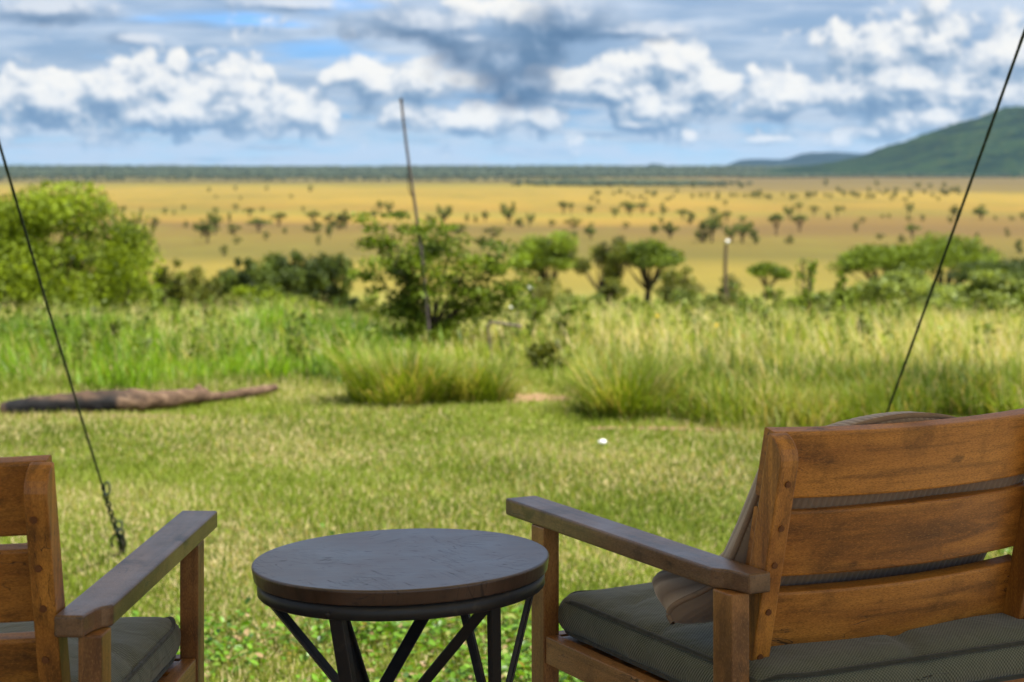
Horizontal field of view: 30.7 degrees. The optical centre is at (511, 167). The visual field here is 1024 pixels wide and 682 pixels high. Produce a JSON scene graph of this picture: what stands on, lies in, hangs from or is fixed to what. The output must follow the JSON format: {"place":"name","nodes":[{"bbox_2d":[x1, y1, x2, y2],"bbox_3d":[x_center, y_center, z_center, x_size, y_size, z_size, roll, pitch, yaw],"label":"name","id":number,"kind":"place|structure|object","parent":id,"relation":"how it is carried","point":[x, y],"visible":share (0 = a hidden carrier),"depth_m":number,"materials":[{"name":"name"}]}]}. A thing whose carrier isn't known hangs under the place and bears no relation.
{"place":"outdoors","nodes":[
{"label":"outdoors","id":0,"kind":"place"},
{"bbox_2d":[5,306,24,324],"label":"sapling","id":1,"kind":"object","parent":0,"point":[15,311],"visible":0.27,"depth_m":16.98,"materials":[{"name":"green plant"}]},
{"bbox_2d":[0,290,461,389],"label":"lush grass","id":2,"kind":"structure","parent":0,"point":[261,361],"depth_m":13.43,"materials":[{"name":"green plant"}]},
{"bbox_2d":[0,166,1023,681],"bbox_3d":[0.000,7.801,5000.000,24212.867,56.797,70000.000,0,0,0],"label":"ground","id":3,"kind":"structure","parent":0,"point":[824,240],"depth_m":1144.69,"materials":[{"name":"plant"}]},
{"bbox_2d":[0,180,165,316],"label":"bush","id":4,"kind":"object","parent":3,"relation":"on","point":[19,282],"visible":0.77,"depth_m":39.37,"materials":[{"name":"green plant"}]},
{"bbox_2d":[13,413,208,419],"bbox_3d":[-2.375,1.440,10.814,1.424,0.022,0.362,0,0,0],"label":"earth patch","id":5,"kind":"object","parent":3,"relation":"on","point":[73,414],"visible":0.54,"depth_m":10.80,"materials":[{"name":"brown soil"}]},
{"bbox_2d":[0,384,277,415],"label":"fallen log","id":6,"kind":"object","parent":5,"relation":"on","point":[131,399],"visible":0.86,"depth_m":11.01,"materials":[{"name":"brown wood"}]},
{"bbox_2d":[96,316,126,345],"bbox_3d":[-3.011,1.300,13.986,0.232,0.367,0.256,0,0,0],"label":"sapling","id":7,"kind":"object","parent":3,"relation":"on","point":[115,324],"visible":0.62,"depth_m":14.01,"materials":[{"name":"green plant"}]},
{"bbox_2d":[94,228,161,312],"bbox_3d":[-10.808,3.121,52.192,2.161,2.929,1.854,0,0,41],"label":"bush","id":8,"kind":"object","parent":3,"relation":"on","point":[129,284],"visible":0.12,"depth_m":51.92,"materials":[{"name":"green plant"}]},
{"bbox_2d":[157,282,172,311],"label":"sapling","id":9,"kind":"object","parent":3,"relation":"on","point":[162,292],"visible":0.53,"depth_m":34.00,"materials":[{"name":"green plant"}]},
{"bbox_2d":[145,258,205,307],"bbox_3d":[-10.325,3.893,58.186,2.217,2.214,1.839,0,0,20],"label":"bush","id":10,"kind":"object","parent":3,"relation":"on","point":[180,289],"visible":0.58,"depth_m":57.61,"materials":[{"name":"green plant"}]},
{"bbox_2d":[192,219,206,237],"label":"plain tree","id":11,"kind":"object","parent":3,"relation":"on","point":[196,225],"visible":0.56,"depth_m":933.72,"materials":[{"name":"green plant"}]},
{"bbox_2d":[198,224,220,242],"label":"plain acacia","id":12,"kind":"object","parent":3,"relation":"on","point":[208,227],"visible":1,"depth_m":868.08,"materials":[{"name":"green plant"}]},
{"bbox_2d":[184,275,241,310],"bbox_3d":[-8.975,4.024,56.027,1.641,1.635,1.892,0,0,0],"label":"bush","id":13,"kind":"object","parent":3,"relation":"on","point":[206,289],"visible":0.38,"depth_m":55.63,"materials":[{"name":"green plant"}]},
{"bbox_2d":[207,207,222,233],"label":"plain tree","id":14,"kind":"object","parent":3,"relation":"on","point":[214,221],"visible":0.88,"depth_m":978.91,"materials":[{"name":"green plant"}]},
{"bbox_2d":[227,223,241,233],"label":"plain bush","id":15,"kind":"object","parent":3,"relation":"on","point":[233,228],"visible":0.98,"depth_m":980.78,"materials":[{"name":"green plant"}]},
{"bbox_2d":[212,256,266,298],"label":"bush","id":16,"kind":"object","parent":3,"relation":"on","point":[231,278],"visible":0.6,"depth_m":77.48,"materials":[{"name":"green plant"}]},
{"bbox_2d":[245,217,272,231],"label":"plain acacia","id":17,"kind":"object","parent":3,"relation":"on","point":[256,221],"visible":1,"depth_m":1014.54,"materials":[{"name":"green plant"}]},
{"bbox_2d":[221,282,298,308],"bbox_3d":[-8.227,4.395,60.032,2.794,1.459,2.944,0,0,0],"label":"bush","id":18,"kind":"object","parent":3,"relation":"on","point":[237,291],"visible":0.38,"depth_m":59.62,"materials":[{"name":"green plant"}]},
{"bbox_2d":[269,213,286,225],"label":"plain acacia","id":19,"kind":"object","parent":3,"relation":"on","point":[277,215],"visible":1,"depth_m":1118.13,"materials":[{"name":"green plant"}]},
{"bbox_2d":[252,250,314,302],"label":"bush","id":20,"kind":"object","parent":3,"relation":"on","point":[285,273],"visible":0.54,"depth_m":79.46,"materials":[{"name":"green plant"}]},
{"bbox_2d":[0,175,603,180],"bbox_3d":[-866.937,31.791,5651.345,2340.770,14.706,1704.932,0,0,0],"label":"thicket","id":21,"kind":"object","parent":3,"relation":"on","point":[107,178],"visible":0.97,"depth_m":5374.58,"materials":[{"name":"green plant"}]},
{"bbox_2d":[277,294,330,315],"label":"shrub","id":22,"kind":"object","parent":3,"relation":"on","point":[301,300],"visible":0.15,"depth_m":44.08,"materials":[{"name":"green plant"}]},
{"bbox_2d":[302,221,322,231],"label":"plain bush","id":23,"kind":"object","parent":3,"relation":"on","point":[316,223],"visible":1,"depth_m":1019.19,"materials":[{"name":"green plant"}]},
{"bbox_2d":[304,210,321,223],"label":"plain acacia","id":24,"kind":"object","parent":3,"relation":"on","point":[311,214],"visible":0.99,"depth_m":1155.06,"materials":[{"name":"green plant"}]},
{"bbox_2d":[301,252,357,309],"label":"bush","id":25,"kind":"object","parent":3,"relation":"on","point":[321,277],"visible":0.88,"depth_m":69.61,"materials":[{"name":"green plant"}]},
{"bbox_2d":[323,213,339,225],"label":"plain bush","id":26,"kind":"object","parent":3,"relation":"on","point":[327,217],"visible":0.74,"depth_m":1136.22,"materials":[{"name":"green plant"}]},
{"bbox_2d":[332,216,345,228],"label":"plain bush","id":27,"kind":"object","parent":3,"relation":"on","point":[340,218],"visible":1,"depth_m":1075.50,"materials":[{"name":"green plant"}]},
{"bbox_2d":[330,293,361,315],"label":"shrub","id":28,"kind":"object","parent":3,"relation":"on","point":[351,301],"visible":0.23,"depth_m":47.81,"materials":[{"name":"green plant"}]},
{"bbox_2d":[340,209,351,228],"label":"plain tree","id":29,"kind":"object","parent":3,"relation":"on","point":[344,216],"visible":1,"depth_m":1076.05,"materials":[{"name":"green plant"}]},
{"bbox_2d":[344,298,382,320],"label":"shrub","id":30,"kind":"object","parent":3,"relation":"on","point":[363,304],"visible":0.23,"depth_m":37.84,"materials":[{"name":"green plant"}]},
{"bbox_2d":[285,320,514,408],"bbox_3d":[-0.737,1.183,11.414,1.348,0.553,1.418,0,0,-24],"label":"grass tussock","id":31,"kind":"object","parent":3,"relation":"on","point":[408,380],"depth_m":11.29,"materials":[{"name":"green plant"}]},
{"bbox_2d":[399,98,430,348],"bbox_3d":[-0.781,0.497,15.125,0.260,2.124,0.039,0,0,0],"label":"bare pole","id":32,"kind":"object","parent":3,"relation":"on","point":[409,177],"visible":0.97,"depth_m":15.11,"materials":[{"name":"grey wood"}]},
{"bbox_2d":[0,164,876,176],"bbox_3d":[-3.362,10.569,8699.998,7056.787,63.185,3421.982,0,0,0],"label":"forest","id":33,"kind":"object","parent":3,"relation":"on","point":[126,170],"visible":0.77,"depth_m":8428.08,"materials":[{"name":"green plant"}]},
{"bbox_2d":[435,204,451,221],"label":"plain tree","id":34,"kind":"object","parent":3,"relation":"on","point":[443,213],"visible":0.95,"depth_m":1190.47,"materials":[{"name":"green plant"}]},
{"bbox_2d":[346,210,546,346],"bbox_3d":[-0.554,0.951,15.407,1.678,1.211,1.010,0,0,0],"label":"forked tree","id":35,"kind":"object","parent":3,"relation":"on","point":[399,307],"visible":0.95,"depth_m":15.32,"materials":[{"name":"green plant"}]},
{"bbox_2d":[435,348,541,404],"bbox_3d":[-0.232,1.280,11.595,1.002,0.357,1.176,0,0,0],"label":"grass tussock","id":36,"kind":"object","parent":3,"relation":"on","point":[481,386],"depth_m":11.36,"materials":[{"name":"green plant"}]},
{"bbox_2d":[482,226,504,236],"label":"plain bush","id":37,"kind":"object","parent":3,"relation":"on","point":[495,234],"visible":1,"depth_m":947.01,"materials":[{"name":"green plant"}]},
{"bbox_2d":[486,321,521,360],"bbox_3d":[-0.059,1.380,14.000,0.267,0.460,0.025,0,0,0],"label":"bent pipe","id":38,"kind":"object","parent":3,"relation":"on","point":[501,323],"visible":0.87,"depth_m":13.99,"materials":[{"name":"metal"}]},
{"bbox_2d":[500,202,515,223],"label":"plain tree","id":39,"kind":"object","parent":3,"relation":"on","point":[507,214],"visible":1,"depth_m":1192.34,"materials":[{"name":"green plant"}]},
{"bbox_2d":[0,352,1022,681],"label":"lawn grass","id":40,"kind":"structure","parent":3,"relation":"on","point":[302,486],"depth_m":8.71,"materials":[{"name":"green plant"}]},
{"bbox_2d":[0,287,1023,408],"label":"tall grass","id":41,"kind":"structure","parent":3,"relation":"on","point":[964,333],"depth_m":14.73,"materials":[{"name":"green plant"}]},
{"bbox_2d":[502,298,551,318],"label":"shrub","id":42,"kind":"object","parent":3,"relation":"on","point":[517,306],"visible":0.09,"depth_m":43.91,"materials":[{"name":"green plant"}]},
{"bbox_2d":[513,283,544,337],"bbox_3d":[0.150,1.246,16.017,0.286,0.528,0.316,0,0,0],"label":"sapling","id":43,"kind":"object","parent":3,"relation":"on","point":[536,313],"visible":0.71,"depth_m":15.98,"materials":[{"name":"green plant"}]},
{"bbox_2d":[505,229,580,306],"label":"acacia tree","id":44,"kind":"object","parent":3,"relation":"on","point":[543,251],"visible":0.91,"depth_m":84.56,"materials":[{"name":"green plant"}]},
{"bbox_2d":[509,393,576,401],"bbox_3d":[0.134,1.439,11.722,0.547,0.026,0.534,0,0,-20],"label":"earth patch","id":45,"kind":"object","parent":3,"relation":"on","point":[532,396],"visible":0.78,"depth_m":11.61,"materials":[{"name":"beige soil"}]},
{"bbox_2d":[524,339,578,369],"bbox_3d":[0.281,1.352,13.186,0.392,0.279,0.426,0,0,0],"label":"shrub","id":46,"kind":"object","parent":3,"relation":"on","point":[536,353],"visible":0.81,"depth_m":13.12,"materials":[{"name":"green plant"}]},
{"bbox_2d":[528,276,574,309],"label":"bush","id":47,"kind":"object","parent":3,"relation":"on","point":[539,294],"visible":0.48,"depth_m":74.64,"materials":[{"name":"green plant"}]},
{"bbox_2d":[547,303,580,340],"bbox_3d":[0.448,1.291,15.011,0.289,0.397,0.274,0,0,35],"label":"sapling","id":48,"kind":"object","parent":3,"relation":"on","point":[560,323],"visible":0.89,"depth_m":14.99,"materials":[{"name":"green plant"}]},
{"bbox_2d":[130,523,1010,681],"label":"ground cover leaves","id":49,"kind":"object","parent":3,"relation":"on","point":[505,661],"visible":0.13,"depth_m":5.50,"materials":[{"name":"green plant"}]},
{"bbox_2d":[563,218,582,226],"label":"plain bush","id":50,"kind":"object","parent":3,"relation":"on","point":[571,220],"visible":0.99,"depth_m":1109.46,"materials":[{"name":"green plant"}]},
{"bbox_2d":[554,292,602,309],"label":"shrub","id":51,"kind":"object","parent":3,"relation":"on","point":[585,299],"visible":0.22,"depth_m":56.03,"materials":[{"name":"green plant"}]},
{"bbox_2d":[584,223,595,239],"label":"plain tree","id":52,"kind":"object","parent":3,"relation":"on","point":[590,230],"visible":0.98,"depth_m":904.43,"materials":[{"name":"green plant"}]},
{"bbox_2d":[573,236,629,306],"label":"acacia tree","id":53,"kind":"object","parent":3,"relation":"on","point":[609,268],"visible":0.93,"depth_m":139.94,"materials":[{"name":"green plant"}]},
{"bbox_2d":[596,276,629,305],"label":"bush","id":54,"kind":"object","parent":3,"relation":"on","point":[614,290],"visible":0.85,"depth_m":129.69,"materials":[{"name":"green plant"}]},
{"bbox_2d":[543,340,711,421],"bbox_3d":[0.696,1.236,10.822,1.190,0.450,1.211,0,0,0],"label":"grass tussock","id":55,"kind":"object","parent":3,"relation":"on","point":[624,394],"depth_m":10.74,"materials":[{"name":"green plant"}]},
{"bbox_2d":[511,178,752,186],"bbox_3d":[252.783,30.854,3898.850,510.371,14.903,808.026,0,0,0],"label":"thicket","id":56,"kind":"object","parent":3,"relation":"on","point":[634,182],"visible":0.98,"depth_m":3664.91,"materials":[{"name":"green plant"}]},
{"bbox_2d":[618,296,651,312],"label":"shrub","id":57,"kind":"object","parent":3,"relation":"on","point":[627,299],"visible":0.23,"depth_m":49.88,"materials":[{"name":"green plant"}]},
{"bbox_2d":[607,238,685,304],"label":"acacia tree","id":58,"kind":"object","parent":3,"relation":"on","point":[651,254],"visible":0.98,"depth_m":138.92,"materials":[{"name":"green plant"}]},
{"bbox_2d":[661,221,679,238],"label":"plain tree","id":59,"kind":"object","parent":3,"relation":"on","point":[670,229],"visible":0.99,"depth_m":915.65,"materials":[{"name":"green plant"}]},
{"bbox_2d":[587,427,755,431],"bbox_3d":[1.021,1.451,10.366,1.281,0.028,0.111,0,0,0],"label":"earth patch","id":60,"kind":"object","parent":3,"relation":"on","point":[663,428],"visible":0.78,"depth_m":10.33,"materials":[{"name":"brown soil"}]},
{"bbox_2d":[651,265,705,308],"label":"shrub","id":61,"kind":"object","parent":3,"relation":"on","point":[669,279],"visible":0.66,"depth_m":69.86,"materials":[{"name":"green plant"}]},
{"bbox_2d":[668,287,715,312],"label":"shrub","id":62,"kind":"object","parent":3,"relation":"on","point":[689,297],"visible":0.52,"depth_m":44.77,"materials":[{"name":"green plant"}]},
{"bbox_2d":[694,221,709,241],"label":"plain bush","id":63,"kind":"object","parent":3,"relation":"on","point":[700,235],"visible":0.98,"depth_m":872.77,"materials":[{"name":"green plant"}]},
{"bbox_2d":[702,206,722,241],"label":"plain tree","id":64,"kind":"object","parent":3,"relation":"on","point":[712,225],"visible":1,"depth_m":865.30,"materials":[{"name":"green plant"}]},
{"bbox_2d":[695,293,731,315],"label":"shrub","id":65,"kind":"object","parent":3,"relation":"on","point":[722,301],"visible":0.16,"depth_m":48.10,"materials":[{"name":"green plant"}]},
{"bbox_2d":[723,239,728,307],"bbox_3d":[6.868,3.727,60.000,0.234,2.842,0.150,0,0,0],"label":"lamp post","id":66,"kind":"object","parent":3,"relation":"on","point":[725,268],"visible":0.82,"depth_m":59.95,"materials":[{"name":"grey metal"}]},
{"bbox_2d":[716,274,740,307],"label":"bush","id":67,"kind":"object","parent":3,"relation":"on","point":[731,282],"visible":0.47,"depth_m":109.84,"materials":[{"name":"green plant"}]},
{"bbox_2d":[723,224,737,241],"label":"plain tree","id":68,"kind":"object","parent":3,"relation":"on","point":[731,233],"visible":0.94,"depth_m":872.22,"materials":[{"name":"green plant"}]},
{"bbox_2d":[732,216,753,242],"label":"plain tree","id":69,"kind":"object","parent":3,"relation":"on","point":[743,229],"visible":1,"depth_m":858.17,"materials":[{"name":"green plant"}]},
{"bbox_2d":[730,284,761,316],"bbox_3d":[3.822,2.372,30.013,0.600,0.989,0.484,0,0,0],"label":"sapling","id":70,"kind":"object","parent":3,"relation":"on","point":[742,296],"visible":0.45,"depth_m":30.08,"materials":[{"name":"green plant"}]},
{"bbox_2d":[729,296,764,311],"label":"shrub","id":71,"kind":"object","parent":3,"relation":"on","point":[750,300],"visible":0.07,"depth_m":43.93,"materials":[{"name":"green plant"}]},
{"bbox_2d":[748,230,760,243],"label":"plain bush","id":72,"kind":"object","parent":3,"relation":"on","point":[754,233],"visible":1,"depth_m":845.28,"materials":[{"name":"green plant"}]},
{"bbox_2d":[745,262,792,299],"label":"acacia tree","id":73,"kind":"object","parent":3,"relation":"on","point":[763,269],"visible":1,"depth_m":158.98,"materials":[{"name":"green plant"}]},
{"bbox_2d":[763,286,785,312],"bbox_3d":[4.792,2.668,34.009,0.433,1.035,0.679,0,0,0],"label":"sapling","id":74,"kind":"object","parent":3,"relation":"on","point":[770,291],"visible":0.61,"depth_m":34.00,"materials":[{"name":"green plant"}]},
{"bbox_2d":[768,212,784,234],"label":"plain acacia","id":75,"kind":"object","parent":3,"relation":"on","point":[775,216],"visible":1,"depth_m":958.55,"materials":[{"name":"green plant"}]},
{"bbox_2d":[546,323,1023,432],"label":"bank grass","id":76,"kind":"structure","parent":3,"relation":"on","point":[869,390],"depth_m":10.87,"materials":[{"name":"green plant"}]},
{"bbox_2d":[773,293,821,314],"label":"shrub","id":77,"kind":"object","parent":3,"relation":"on","point":[794,301],"visible":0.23,"depth_m":51.48,"materials":[{"name":"green plant"}]},
{"bbox_2d":[790,214,807,230],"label":"plain acacia","id":78,"kind":"object","parent":3,"relation":"on","point":[798,218],"visible":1,"depth_m":1026.54,"materials":[{"name":"green plant"}]},
{"bbox_2d":[795,256,809,296],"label":"sapling","id":79,"kind":"object","parent":3,"relation":"on","point":[802,270],"visible":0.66,"depth_m":70.00,"materials":[{"name":"green plant"}]},
{"bbox_2d":[795,259,827,315],"bbox_3d":[3.212,1.400,20.016,0.332,0.866,0.571,0,0,0],"label":"sapling","id":80,"kind":"object","parent":3,"relation":"on","point":[811,272],"visible":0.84,"depth_m":20.00,"materials":[{"name":"green plant"}]},
{"bbox_2d":[798,287,843,314],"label":"shrub","id":81,"kind":"object","parent":3,"relation":"on","point":[832,297],"visible":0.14,"depth_m":47.72,"materials":[{"name":"green plant"}]},
{"bbox_2d":[820,261,858,317],"bbox_3d":[3.730,1.490,21.012,0.498,0.888,0.364,0,0,-39],"label":"sapling","id":82,"kind":"object","parent":3,"relation":"on","point":[841,292],"visible":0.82,"depth_m":20.95,"materials":[{"name":"green plant"}]},
{"bbox_2d":[835,284,881,317],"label":"shrub","id":83,"kind":"object","parent":3,"relation":"on","point":[840,301],"visible":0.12,"depth_m":39.80,"materials":[{"name":"green plant"}]},
{"bbox_2d":[824,243,931,304],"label":"acacia tree","id":84,"kind":"object","parent":3,"relation":"on","point":[865,256],"visible":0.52,"depth_m":109.20,"materials":[{"name":"green plant"}]},
{"bbox_2d":[735,173,1023,177],"bbox_3d":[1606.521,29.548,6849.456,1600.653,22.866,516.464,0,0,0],"label":"hillside trees","id":85,"kind":"object","parent":3,"relation":"on","point":[803,175],"visible":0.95,"depth_m":6657.46,"materials":[{"name":"green plant"}]},
{"bbox_2d":[847,267,955,312],"bbox_3d":[7.438,2.643,35.958,1.787,1.463,1.772,0,0,37],"label":"shrub","id":86,"kind":"object","parent":3,"relation":"on","point":[899,283],"visible":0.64,"depth_m":35.71,"materials":[{"name":"green plant"}]},
{"bbox_2d":[905,223,921,238],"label":"plain acacia","id":87,"kind":"object","parent":3,"relation":"on","point":[910,227],"visible":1,"depth_m":905.95,"materials":[{"name":"green plant"}]},
{"bbox_2d":[902,282,973,304],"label":"shrub","id":88,"kind":"object","parent":3,"relation":"on","point":[956,287],"visible":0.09,"depth_m":59.66,"materials":[{"name":"green plant"}]},
{"bbox_2d":[876,231,1008,286],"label":"acacia tree","id":89,"kind":"object","parent":3,"relation":"on","point":[926,252],"visible":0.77,"depth_m":104.12,"materials":[{"name":"green plant"}]},
{"bbox_2d":[921,296,977,317],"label":"shrub","id":90,"kind":"object","parent":3,"relation":"on","point":[940,304],"visible":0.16,"depth_m":29.95,"materials":[{"name":"green plant"}]},
{"bbox_2d":[972,205,988,218],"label":"plain tree","id":91,"kind":"object","parent":3,"relation":"on","point":[980,211],"visible":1,"depth_m":1260.48,"materials":[{"name":"green plant"}]},
{"bbox_2d":[940,257,1023,292],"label":"acacia tree","id":92,"kind":"object","parent":3,"relation":"on","point":[1014,268],"visible":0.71,"depth_m":94.29,"materials":[{"name":"green plant"}]},
{"bbox_2d":[958,269,1023,318],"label":"shrub","id":93,"kind":"object","parent":3,"relation":"on","point":[982,285],"visible":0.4,"depth_m":31.97,"materials":[{"name":"green plant"}]},
{"bbox_2d":[0,0,1023,166],"label":"sky","id":94,"kind":"structure","parent":0,"point":[257,83],"materials":[{"name":"blue"}]},
{"bbox_2d":[728,152,863,165],"bbox_3d":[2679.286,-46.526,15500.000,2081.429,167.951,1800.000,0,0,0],"label":"distant hills","id":95,"kind":"structure","parent":0,"point":[812,158],"depth_m":15153.34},
{"bbox_2d":[762,106,1023,176],"bbox_3d":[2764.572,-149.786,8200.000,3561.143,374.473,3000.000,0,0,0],"label":"wooded hill","id":96,"kind":"structure","parent":0,"point":[952,149],"depth_m":7506.38,"materials":[{"name":"green plant"}]},
{"bbox_2d":[952,298,966,321],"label":"sapling","id":97,"kind":"object","parent":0,"point":[961,305],"visible":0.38,"depth_m":23.95,"materials":[{"name":"green plant"}]},
{"bbox_2d":[1011,290,1023,307],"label":"sapling","id":98,"kind":"object","parent":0,"point":[1021,297],"visible":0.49,"depth_m":24.03,"materials":[{"name":"green plant"}]},
{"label":"deck","id":99,"kind":"structure","parent":0,"visible":0},
{"bbox_2d":[0,455,216,681],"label":"armchair","id":100,"kind":"object","parent":99,"relation":"on","point":[31,582],"visible":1,"depth_m":2.29,"materials":[{"name":"brown wood"}]},
{"bbox_2d":[0,616,180,681],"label":"seat cushion","id":101,"kind":"object","parent":100,"relation":"on","point":[144,649],"visible":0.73,"depth_m":2.65,"materials":[{"name":"grey fabric"}]},
{"bbox_2d":[251,528,548,681],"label":"side table","id":102,"kind":"object","parent":99,"relation":"on","point":[420,577],"visible":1,"depth_m":2.62,"materials":[{"name":"grey wood"}]},
{"bbox_2d":[506,408,1023,681],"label":"armchair","id":103,"kind":"object","parent":99,"relation":"on","point":[759,611],"visible":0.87,"depth_m":2.62,"materials":[{"name":"brown wood"}]},
{"bbox_2d":[558,582,1023,681],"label":"seat cushion","id":104,"kind":"object","parent":103,"relation":"on","point":[631,624],"visible":0.51,"depth_m":2.65,"materials":[{"name":"grey fabric"}]},
{"bbox_2d":[652,411,1023,624],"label":"pillow","id":105,"kind":"object","parent":104,"relation":"on","point":[682,600],"visible":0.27,"depth_m":2.61,"materials":[{"name":"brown fabric"}]},
{"bbox_3d":[0.000,-0.290,1.000,5.400,2.860,5.200,0,0,0],"label":"tent canopy","id":106,"kind":"object","parent":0,"visible":0},
{"bbox_2d":[0,142,126,546],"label":"guy rope","id":107,"kind":"object","parent":106,"relation":"attached to","point":[119,536],"visible":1,"depth_m":5.88,"materials":[{"name":"black fabric"}]},
{"bbox_2d":[886,30,1023,411],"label":"guy rope","id":108,"kind":"object","parent":106,"relation":"attached to","point":[966,193],"visible":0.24,"depth_m":5.09,"materials":[{"name":"black fabric"}]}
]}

